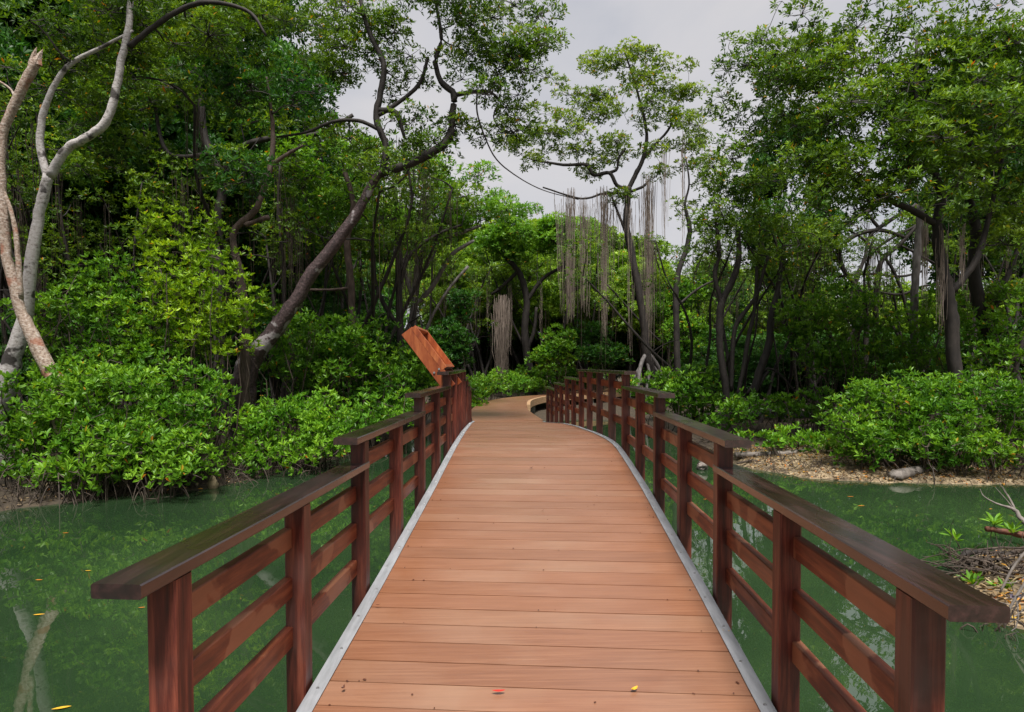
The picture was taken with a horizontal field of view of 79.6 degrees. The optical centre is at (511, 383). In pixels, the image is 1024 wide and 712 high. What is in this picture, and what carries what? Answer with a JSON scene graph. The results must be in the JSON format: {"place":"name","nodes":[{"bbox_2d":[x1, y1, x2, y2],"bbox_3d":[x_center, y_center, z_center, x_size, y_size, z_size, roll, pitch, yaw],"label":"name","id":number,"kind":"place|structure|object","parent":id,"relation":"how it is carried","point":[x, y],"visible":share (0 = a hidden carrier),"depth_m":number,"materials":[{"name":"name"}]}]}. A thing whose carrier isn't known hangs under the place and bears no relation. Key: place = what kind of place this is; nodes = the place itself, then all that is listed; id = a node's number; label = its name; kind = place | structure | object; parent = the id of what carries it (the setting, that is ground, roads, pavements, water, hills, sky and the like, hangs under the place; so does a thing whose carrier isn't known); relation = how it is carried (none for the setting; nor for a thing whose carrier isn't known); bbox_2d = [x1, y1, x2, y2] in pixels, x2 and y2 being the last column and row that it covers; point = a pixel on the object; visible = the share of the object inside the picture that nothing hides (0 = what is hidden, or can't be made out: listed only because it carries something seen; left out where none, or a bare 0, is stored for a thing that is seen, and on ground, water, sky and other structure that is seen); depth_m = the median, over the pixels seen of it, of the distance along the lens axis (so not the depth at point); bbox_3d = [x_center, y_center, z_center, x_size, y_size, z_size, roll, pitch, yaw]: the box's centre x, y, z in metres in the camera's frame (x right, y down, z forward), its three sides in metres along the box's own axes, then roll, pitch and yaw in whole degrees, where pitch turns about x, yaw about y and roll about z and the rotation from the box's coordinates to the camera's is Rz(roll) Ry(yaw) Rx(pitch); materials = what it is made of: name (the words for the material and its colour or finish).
{"place":"outdoors","nodes":[
{"label":"outdoors","id":0,"kind":"place"},
{"bbox_2d":[0,419,1023,711],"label":"water","id":1,"kind":"structure","parent":0,"point":[68,643],"depth_m":5.98,"materials":[{"name":"green liquid"}]},
{"bbox_2d":[0,374,1023,629],"bbox_3d":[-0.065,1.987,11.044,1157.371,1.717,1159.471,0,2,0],"label":"ground","id":2,"kind":"structure","parent":0,"point":[540,412],"depth_m":11.81,"materials":[{"name":"brown soil"}]},
{"bbox_2d":[0,158,80,410],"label":"slender tree","id":3,"kind":"object","parent":2,"relation":"on","point":[4,324],"visible":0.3,"depth_m":17.16,"materials":[{"name":"green plant"}]},
{"bbox_2d":[0,75,93,372],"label":"slender tree","id":4,"kind":"object","parent":2,"relation":"on","point":[28,180],"visible":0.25,"depth_m":16.09,"materials":[{"name":"green plant"}]},
{"bbox_2d":[0,0,120,412],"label":"mangrove tree","id":5,"kind":"object","parent":2,"relation":"on","point":[29,38],"visible":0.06,"depth_m":21.06,"materials":[{"name":"green plant"}]},
{"bbox_2d":[0,306,120,401],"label":"mangrove tree","id":6,"kind":"object","parent":2,"relation":"on","point":[26,364],"visible":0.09,"depth_m":18.67,"materials":[{"name":"green plant"}]},
{"bbox_2d":[0,368,134,508],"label":"mangrove bush","id":7,"kind":"object","parent":2,"relation":"on","point":[100,469],"visible":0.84,"depth_m":9.80,"materials":[{"name":"green plant"}]},
{"bbox_2d":[0,0,196,327],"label":"mangrove tree","id":8,"kind":"object","parent":2,"relation":"on","point":[14,46],"visible":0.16,"depth_m":20.71,"materials":[{"name":"green plant"}]},
{"bbox_2d":[3,150,208,428],"bbox_3d":[-11.387,-2.431,18.526,5.272,8.178,7.178,0,2,-5],"label":"slender tree","id":9,"kind":"object","parent":2,"relation":"on","point":[134,181],"visible":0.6,"depth_m":16.88,"materials":[{"name":"green plant"}]},
{"bbox_2d":[24,127,198,406],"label":"slender tree","id":10,"kind":"object","parent":2,"relation":"on","point":[60,209],"visible":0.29,"depth_m":18.04,"materials":[{"name":"green plant"}]},
{"bbox_2d":[0,246,224,458],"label":"mangrove bush","id":11,"kind":"object","parent":2,"relation":"on","point":[148,351],"visible":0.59,"depth_m":12.09,"materials":[{"name":"green plant"}]},
{"bbox_2d":[0,355,242,503],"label":"mangrove bush","id":12,"kind":"object","parent":2,"relation":"on","point":[88,422],"visible":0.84,"depth_m":10.22,"materials":[{"name":"green plant"}]},
{"bbox_2d":[22,0,248,313],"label":"mangrove tree","id":13,"kind":"object","parent":2,"relation":"on","point":[125,182],"visible":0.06,"depth_m":21.87,"materials":[{"name":"green plant"}]},
{"bbox_2d":[0,0,278,465],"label":"mangrove tree","id":14,"kind":"object","parent":2,"relation":"on","point":[129,40],"visible":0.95,"depth_m":11.79,"materials":[{"name":"green plant"}]},
{"bbox_2d":[63,152,231,412],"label":"slender tree","id":15,"kind":"object","parent":2,"relation":"on","point":[182,187],"visible":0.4,"depth_m":17.20,"materials":[{"name":"green plant"}]},
{"bbox_2d":[2,446,348,507],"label":"leaf litter","id":16,"kind":"object","parent":2,"relation":"on","point":[121,474],"visible":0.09,"depth_m":10.19,"materials":[{"name":"brown plant"}]},
{"bbox_2d":[0,47,76,468],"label":"mangrove tree","id":17,"kind":"object","parent":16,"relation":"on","point":[41,355],"visible":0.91,"depth_m":10.68,"materials":[{"name":"beige plant"}]},
{"bbox_2d":[164,27,341,454],"bbox_3d":[-5.644,-3.018,13.326,4.062,9.497,2.671,0,2,0],"label":"mangrove tree","id":18,"kind":"object","parent":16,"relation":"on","point":[238,91],"visible":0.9,"depth_m":13.08,"materials":[{"name":"green plant"}]},
{"bbox_2d":[10,0,363,431],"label":"mangrove tree","id":19,"kind":"object","parent":2,"relation":"on","point":[105,141],"visible":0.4,"depth_m":17.32,"materials":[{"name":"green plant"}]},
{"bbox_2d":[0,433,388,510],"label":"shore roots","id":20,"kind":"object","parent":2,"relation":"on","point":[117,483],"visible":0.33,"depth_m":10.14,"materials":[{"name":"brown wood"}]},
{"bbox_2d":[115,183,275,463],"bbox_3d":[-6.409,-1.182,12.402,3.208,5.718,2.241,1,2,26],"label":"mangrove bush","id":21,"kind":"object","parent":2,"relation":"on","point":[226,317],"visible":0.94,"depth_m":12.30,"materials":[{"name":"green plant"}]},
{"bbox_2d":[82,0,314,301],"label":"mangrove tree","id":22,"kind":"object","parent":2,"relation":"on","point":[177,125],"visible":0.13,"depth_m":20.54,"materials":[{"name":"green plant"}]},
{"bbox_2d":[61,54,446,420],"bbox_3d":[-6.613,-3.403,16.648,9.260,10.550,6.801,-2,2,-40],"label":"slender tree","id":23,"kind":"object","parent":2,"relation":"on","point":[196,121],"visible":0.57,"depth_m":16.57,"materials":[{"name":"green plant"}]},
{"bbox_2d":[185,184,358,416],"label":"slender tree","id":24,"kind":"object","parent":2,"relation":"on","point":[261,256],"visible":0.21,"depth_m":19.16,"materials":[{"name":"green plant"}]},
{"bbox_2d":[225,282,327,444],"bbox_3d":[-5.510,-0.409,14.659,2.185,4.013,1.300,0,2,20],"label":"mangrove bush","id":25,"kind":"object","parent":2,"relation":"on","point":[282,341],"visible":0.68,"depth_m":14.55,"materials":[{"name":"green plant"}]},
{"bbox_2d":[179,37,375,306],"bbox_3d":[-8.434,-5.275,23.058,6.754,13.896,6.570,1,2,40],"label":"mangrove tree","id":26,"kind":"object","parent":2,"relation":"on","point":[259,270],"visible":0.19,"depth_m":21.43,"materials":[{"name":"green plant"}]},
{"bbox_2d":[203,384,363,477],"bbox_3d":[-4.424,1.143,12.387,3.101,2.258,2.722,0,2,0],"label":"mangrove bush","id":27,"kind":"object","parent":2,"relation":"on","point":[312,424],"visible":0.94,"depth_m":12.21,"materials":[{"name":"green plant"}]},
{"bbox_2d":[225,297,347,410],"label":"mangrove tree","id":28,"kind":"object","parent":2,"relation":"on","point":[327,309],"visible":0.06,"depth_m":19.99,"materials":[{"name":"green plant"}]},
{"bbox_2d":[245,133,365,430],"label":"slender tree","id":29,"kind":"object","parent":2,"relation":"on","point":[277,222],"visible":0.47,"depth_m":16.98,"materials":[{"name":"green plant"}]},
{"bbox_2d":[262,129,415,423],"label":"mangrove tree","id":30,"kind":"object","parent":2,"relation":"on","point":[331,192],"visible":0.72,"depth_m":16.91,"materials":[{"name":"green plant"}]},
{"bbox_2d":[267,308,413,413],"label":"mangrove tree","id":31,"kind":"object","parent":2,"relation":"on","point":[339,312],"visible":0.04,"depth_m":19.16,"materials":[{"name":"green plant"}]},
{"bbox_2d":[291,255,408,332],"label":"mangrove tree","id":32,"kind":"object","parent":2,"relation":"on","point":[378,306],"visible":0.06,"depth_m":27.95,"materials":[{"name":"green plant"}]},
{"bbox_2d":[279,305,424,447],"bbox_3d":[-4.090,-0.038,15.551,3.762,3.907,2.235,0,2,0],"label":"mangrove bush","id":33,"kind":"object","parent":2,"relation":"on","point":[317,369],"visible":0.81,"depth_m":15.31,"materials":[{"name":"green plant"}]},
{"bbox_2d":[281,135,452,421],"bbox_3d":[-5.216,-3.049,20.561,3.805,9.608,6.076,1,2,42],"label":"slender tree","id":34,"kind":"object","parent":2,"relation":"on","point":[336,272],"visible":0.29,"depth_m":19.21,"materials":[{"name":"green plant"}]},
{"bbox_2d":[278,132,464,414],"bbox_3d":[-3.510,-2.524,18.011,4.400,8.597,9.471,0,2,-4],"label":"slender tree","id":35,"kind":"object","parent":2,"relation":"on","point":[411,241],"visible":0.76,"depth_m":16.66,"materials":[{"name":"green plant"}]},
{"bbox_2d":[323,386,426,459],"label":"mangrove bush","id":36,"kind":"object","parent":2,"relation":"on","point":[357,410],"visible":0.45,"depth_m":14.37,"materials":[{"name":"green plant"}]},
{"bbox_2d":[308,196,451,418],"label":"slender tree","id":37,"kind":"object","parent":2,"relation":"on","point":[360,263],"visible":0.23,"depth_m":19.90,"materials":[{"name":"green plant"}]},
{"bbox_2d":[311,312,453,408],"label":"mangrove tree","id":38,"kind":"object","parent":2,"relation":"on","point":[391,325],"visible":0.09,"depth_m":19.06,"materials":[{"name":"green plant"}]},
{"bbox_2d":[316,147,490,403],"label":"mangrove tree","id":39,"kind":"object","parent":2,"relation":"on","point":[356,234],"visible":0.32,"depth_m":18.84,"materials":[{"name":"green plant"}]},
{"bbox_2d":[228,0,578,451],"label":"mangrove tree","id":40,"kind":"object","parent":2,"relation":"on","point":[503,50],"visible":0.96,"depth_m":13.81,"materials":[{"name":"green plant"}]},
{"bbox_2d":[375,339,455,435],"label":"mangrove bush","id":41,"kind":"object","parent":2,"relation":"on","point":[428,381],"visible":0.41,"depth_m":17.31,"materials":[{"name":"green plant"}]},
{"bbox_2d":[365,228,481,337],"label":"slender tree","id":42,"kind":"object","parent":2,"relation":"on","point":[464,265],"visible":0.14,"depth_m":36.13,"materials":[{"name":"green plant"}]},
{"bbox_2d":[422,287,481,408],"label":"mangrove bush","id":43,"kind":"object","parent":2,"relation":"on","point":[458,350],"visible":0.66,"depth_m":26.94,"materials":[{"name":"green plant"}]},
{"bbox_2d":[385,153,529,411],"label":"mangrove tree","id":44,"kind":"object","parent":2,"relation":"on","point":[491,206],"visible":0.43,"depth_m":21.79,"materials":[{"name":"green plant"}]},
{"bbox_2d":[418,244,496,375],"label":"mangrove tree","id":45,"kind":"object","parent":2,"relation":"on","point":[464,256],"visible":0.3,"depth_m":38.09,"materials":[{"name":"green plant"}]},
{"bbox_2d":[402,243,544,390],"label":"slender tree","id":46,"kind":"object","parent":2,"relation":"on","point":[472,353],"visible":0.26,"depth_m":35.86,"materials":[{"name":"green plant"}]},
{"bbox_2d":[449,252,530,375],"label":"slender tree","id":47,"kind":"object","parent":2,"relation":"on","point":[486,294],"visible":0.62,"depth_m":34.02,"materials":[{"name":"green plant"}]},
{"bbox_2d":[466,365,549,407],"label":"mangrove bush","id":48,"kind":"object","parent":2,"relation":"on","point":[484,386],"visible":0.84,"depth_m":29.44,"materials":[{"name":"green plant"}]},
{"bbox_2d":[482,249,566,391],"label":"mangrove tree","id":49,"kind":"object","parent":2,"relation":"on","point":[545,288],"visible":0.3,"depth_m":37.28,"materials":[{"name":"green plant"}]},
{"bbox_2d":[469,216,591,394],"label":"slender tree","id":50,"kind":"object","parent":2,"relation":"on","point":[507,292],"visible":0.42,"depth_m":34.51,"materials":[{"name":"green plant"}]},
{"bbox_2d":[467,187,599,395],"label":"mangrove tree","id":51,"kind":"object","parent":2,"relation":"on","point":[501,240],"visible":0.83,"depth_m":33.22,"materials":[{"name":"green plant"}]},
{"bbox_2d":[91,369,1009,711],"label":"footbridge","id":52,"kind":"object","parent":2,"relation":"on","point":[479,611],"visible":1,"depth_m":2.91,"materials":[{"name":"brown wood"}]},
{"bbox_2d":[402,325,461,386],"bbox_3d":[-0.969,0.898,7.649,0.621,3.185,1.002,0,2,0],"label":"reading board","id":53,"kind":"object","parent":52,"relation":"attached to","point":[428,351],"visible":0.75,"depth_m":7.13,"materials":[{"name":"wood"}]},
{"bbox_2d":[524,322,578,394],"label":"mangrove bush","id":54,"kind":"object","parent":2,"relation":"on","point":[542,356],"visible":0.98,"depth_m":29.72,"materials":[{"name":"green plant"}]},
{"bbox_2d":[503,364,607,395],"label":"mangrove bush","id":55,"kind":"object","parent":2,"relation":"on","point":[544,373],"visible":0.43,"depth_m":33.59,"materials":[{"name":"green plant"}]},
{"bbox_2d":[472,384,640,420],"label":"boardwalk","id":56,"kind":"structure","parent":2,"relation":"on","point":[517,408],"depth_m":20.51,"materials":[{"name":"brown wood"}]},
{"bbox_2d":[485,230,631,390],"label":"slender tree","id":57,"kind":"object","parent":2,"relation":"on","point":[574,295],"visible":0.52,"depth_m":34.20,"materials":[{"name":"green plant"}]},
{"bbox_2d":[544,240,625,389],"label":"mangrove tree","id":58,"kind":"object","parent":2,"relation":"on","point":[581,312],"visible":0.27,"depth_m":38.25,"materials":[{"name":"green plant"}]},
{"bbox_2d":[569,319,635,399],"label":"mangrove bush","id":59,"kind":"object","parent":2,"relation":"on","point":[614,355],"visible":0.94,"depth_m":30.94,"materials":[{"name":"green plant"}]},
{"bbox_2d":[489,36,724,402],"bbox_3d":[4.243,-7.131,27.523,10.559,16.598,4.612,0,2,0],"label":"mangrove tree","id":60,"kind":"object","parent":2,"relation":"on","point":[649,361],"visible":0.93,"depth_m":27.66,"materials":[{"name":"green plant"}]},
{"bbox_2d":[608,282,661,384],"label":"mangrove tree","id":61,"kind":"object","parent":2,"relation":"on","point":[626,339],"visible":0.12,"depth_m":40.37,"materials":[{"name":"green plant"}]},
{"bbox_2d":[606,232,678,378],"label":"mangrove tree","id":62,"kind":"object","parent":2,"relation":"on","point":[640,250],"visible":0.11,"depth_m":45.11,"materials":[{"name":"green plant"}]},
{"bbox_2d":[606,259,693,387],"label":"mangrove tree","id":63,"kind":"object","parent":2,"relation":"on","point":[634,324],"visible":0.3,"depth_m":37.56,"materials":[{"name":"green plant"}]},
{"bbox_2d":[582,230,774,391],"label":"slender tree","id":64,"kind":"object","parent":2,"relation":"on","point":[661,282],"visible":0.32,"depth_m":32.95,"materials":[{"name":"green plant"}]},
{"bbox_2d":[644,273,719,397],"bbox_3d":[8.470,-2.275,30.031,3.827,6.495,4.216,0,2,0],"label":"mangrove bush","id":65,"kind":"object","parent":2,"relation":"on","point":[667,312],"visible":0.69,"depth_m":29.49,"materials":[{"name":"green plant"}]},
{"bbox_2d":[633,364,746,432],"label":"mangrove bush","id":66,"kind":"object","parent":2,"relation":"on","point":[700,396],"visible":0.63,"depth_m":17.80,"materials":[{"name":"green plant"}]},
{"bbox_2d":[664,109,727,413],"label":"mangrove tree","id":67,"kind":"object","parent":2,"relation":"on","point":[676,305],"visible":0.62,"depth_m":23.80,"materials":[{"name":"green plant"}]},
{"bbox_2d":[563,209,829,423],"bbox_3d":[5.236,-1.711,18.375,7.430,6.745,3.452,0,2,8],"label":"slender tree","id":68,"kind":"object","parent":2,"relation":"on","point":[673,282],"visible":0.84,"depth_m":17.77,"materials":[{"name":"green plant"}]},
{"bbox_2d":[660,222,748,376],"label":"slender tree","id":69,"kind":"object","parent":2,"relation":"on","point":[686,270],"visible":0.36,"depth_m":33.05,"materials":[{"name":"green plant"}]},
{"bbox_2d":[696,260,752,346],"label":"mangrove tree","id":70,"kind":"object","parent":2,"relation":"on","point":[741,305],"visible":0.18,"depth_m":40.64,"materials":[{"name":"green plant"}]},
{"bbox_2d":[680,336,793,413],"bbox_3d":[7.942,-0.141,21.747,3.903,3.142,3.649,0,2,4],"label":"bush","id":71,"kind":"object","parent":2,"relation":"on","point":[740,345],"visible":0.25,"depth_m":21.01,"materials":[{"name":"green plant"}]},
{"bbox_2d":[686,0,842,431],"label":"mangrove tree","id":72,"kind":"object","parent":2,"relation":"on","point":[752,185],"visible":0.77,"depth_m":16.86,"materials":[{"name":"green plant"}]},
{"bbox_2d":[693,203,835,426],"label":"slender tree","id":73,"kind":"object","parent":2,"relation":"on","point":[809,220],"visible":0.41,"depth_m":18.21,"materials":[{"name":"green plant"}]},
{"bbox_2d":[690,180,856,422],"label":"slender tree","id":74,"kind":"object","parent":2,"relation":"on","point":[711,284],"visible":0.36,"depth_m":19.76,"materials":[{"name":"green plant"}]},
{"bbox_2d":[702,383,846,440],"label":"mangrove bush","id":75,"kind":"object","parent":2,"relation":"on","point":[788,405],"visible":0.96,"depth_m":15.48,"materials":[{"name":"green plant"}]},
{"bbox_2d":[735,333,820,413],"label":"mangrove tree","id":76,"kind":"object","parent":2,"relation":"on","point":[780,344],"visible":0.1,"depth_m":22.36,"materials":[{"name":"green plant"}]},
{"bbox_2d":[729,421,846,455],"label":"mangrove bush","id":77,"kind":"object","parent":2,"relation":"on","point":[810,437],"visible":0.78,"depth_m":13.41,"materials":[{"name":"green plant"}]},
{"bbox_2d":[733,103,847,410],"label":"mangrove tree","id":78,"kind":"object","parent":2,"relation":"on","point":[764,157],"visible":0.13,"depth_m":23.52,"materials":[{"name":"green plant"}]},
{"bbox_2d":[727,219,905,421],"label":"slender tree","id":79,"kind":"object","parent":2,"relation":"on","point":[836,244],"visible":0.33,"depth_m":18.74,"materials":[{"name":"green plant"}]},
{"bbox_2d":[772,337,861,410],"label":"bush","id":80,"kind":"object","parent":2,"relation":"on","point":[804,380],"visible":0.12,"depth_m":21.32,"materials":[{"name":"green plant"}]},
{"bbox_2d":[742,209,914,420],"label":"slender tree","id":81,"kind":"object","parent":2,"relation":"on","point":[869,257],"visible":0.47,"depth_m":17.81,"materials":[{"name":"green plant"}]},
{"bbox_2d":[772,275,905,433],"bbox_3d":[8.682,-0.777,16.566,3.579,4.421,2.025,0,2,0],"label":"mangrove bush","id":82,"kind":"object","parent":2,"relation":"on","point":[845,363],"visible":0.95,"depth_m":16.32,"materials":[{"name":"green plant"}]},
{"bbox_2d":[772,160,939,419],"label":"mangrove tree","id":83,"kind":"object","parent":2,"relation":"on","point":[841,223],"visible":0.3,"depth_m":19.33,"materials":[{"name":"green plant"}]},
{"bbox_2d":[811,336,908,404],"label":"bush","id":84,"kind":"object","parent":2,"relation":"on","point":[900,376],"visible":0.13,"depth_m":20.44,"materials":[{"name":"green plant"}]},
{"bbox_2d":[710,443,1023,483],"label":"leaf litter","id":85,"kind":"object","parent":2,"relation":"on","point":[844,467],"visible":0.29,"depth_m":11.89,"materials":[{"name":"beige plant"}]},
{"bbox_2d":[743,0,1023,451],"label":"mangrove tree","id":86,"kind":"object","parent":2,"relation":"on","point":[919,113],"visible":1,"depth_m":13.12,"materials":[{"name":"green plant"}]},
{"bbox_2d":[856,280,939,333],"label":"mangrove tree","id":87,"kind":"object","parent":2,"relation":"on","point":[905,330],"visible":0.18,"depth_m":51.24,"materials":[{"name":"green plant"}]},
{"bbox_2d":[813,366,1023,484],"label":"mangrove bush","id":88,"kind":"object","parent":2,"relation":"on","point":[928,437],"visible":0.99,"depth_m":11.62,"materials":[{"name":"green plant"}]},
{"bbox_2d":[863,173,974,425],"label":"mangrove tree","id":89,"kind":"object","parent":2,"relation":"on","point":[916,265],"visible":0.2,"depth_m":16.36,"materials":[{"name":"green plant"}]},
{"bbox_2d":[854,282,984,425],"bbox_3d":[10.495,-0.634,16.036,2.780,4.081,1.906,0,2,0],"label":"mangrove bush","id":90,"kind":"object","parent":2,"relation":"on","point":[905,347],"visible":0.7,"depth_m":15.83,"materials":[{"name":"green plant"}]},
{"bbox_2d":[849,165,1023,422],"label":"slender tree","id":91,"kind":"object","parent":2,"relation":"on","point":[955,247],"visible":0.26,"depth_m":18.84,"materials":[{"name":"green plant"}]},
{"bbox_2d":[867,198,1023,419],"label":"slender tree","id":92,"kind":"object","parent":2,"relation":"on","point":[894,305],"visible":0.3,"depth_m":19.34,"materials":[{"name":"green plant"}]},
{"bbox_2d":[887,35,1023,311],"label":"mangrove tree","id":93,"kind":"object","parent":2,"relation":"on","point":[911,240],"visible":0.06,"depth_m":22.12,"materials":[{"name":"green plant"}]},
{"bbox_2d":[891,174,1023,416],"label":"slender tree","id":94,"kind":"object","parent":2,"relation":"on","point":[957,275],"visible":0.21,"depth_m":20.39,"materials":[{"name":"green plant"}]},
{"bbox_2d":[920,520,1023,585],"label":"brushwood","id":95,"kind":"object","parent":2,"relation":"on","point":[969,563],"visible":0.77,"depth_m":6.02,"materials":[{"name":"brown wood"}]},
{"bbox_2d":[936,280,1023,440],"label":"mangrove bush","id":96,"kind":"object","parent":2,"relation":"on","point":[984,349],"visible":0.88,"depth_m":14.04,"materials":[{"name":"green plant"}]},
{"bbox_2d":[943,76,1023,339],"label":"mangrove tree","id":97,"kind":"object","parent":2,"relation":"on","point":[1019,169],"visible":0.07,"depth_m":21.85,"materials":[{"name":"green plant"}]},
{"bbox_2d":[946,183,1023,442],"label":"mangrove tree","id":98,"kind":"object","parent":2,"relation":"on","point":[979,295],"visible":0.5,"depth_m":14.36,"materials":[{"name":"green plant"}]},
{"bbox_2d":[950,544,1023,623],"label":"leaf litter","id":99,"kind":"object","parent":2,"relation":"on","point":[1001,596],"visible":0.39,"depth_m":5.56,"materials":[{"name":"beige plant"}]},
{"bbox_2d":[243,0,1023,332],"label":"sky","id":100,"kind":"structure","parent":0,"point":[685,28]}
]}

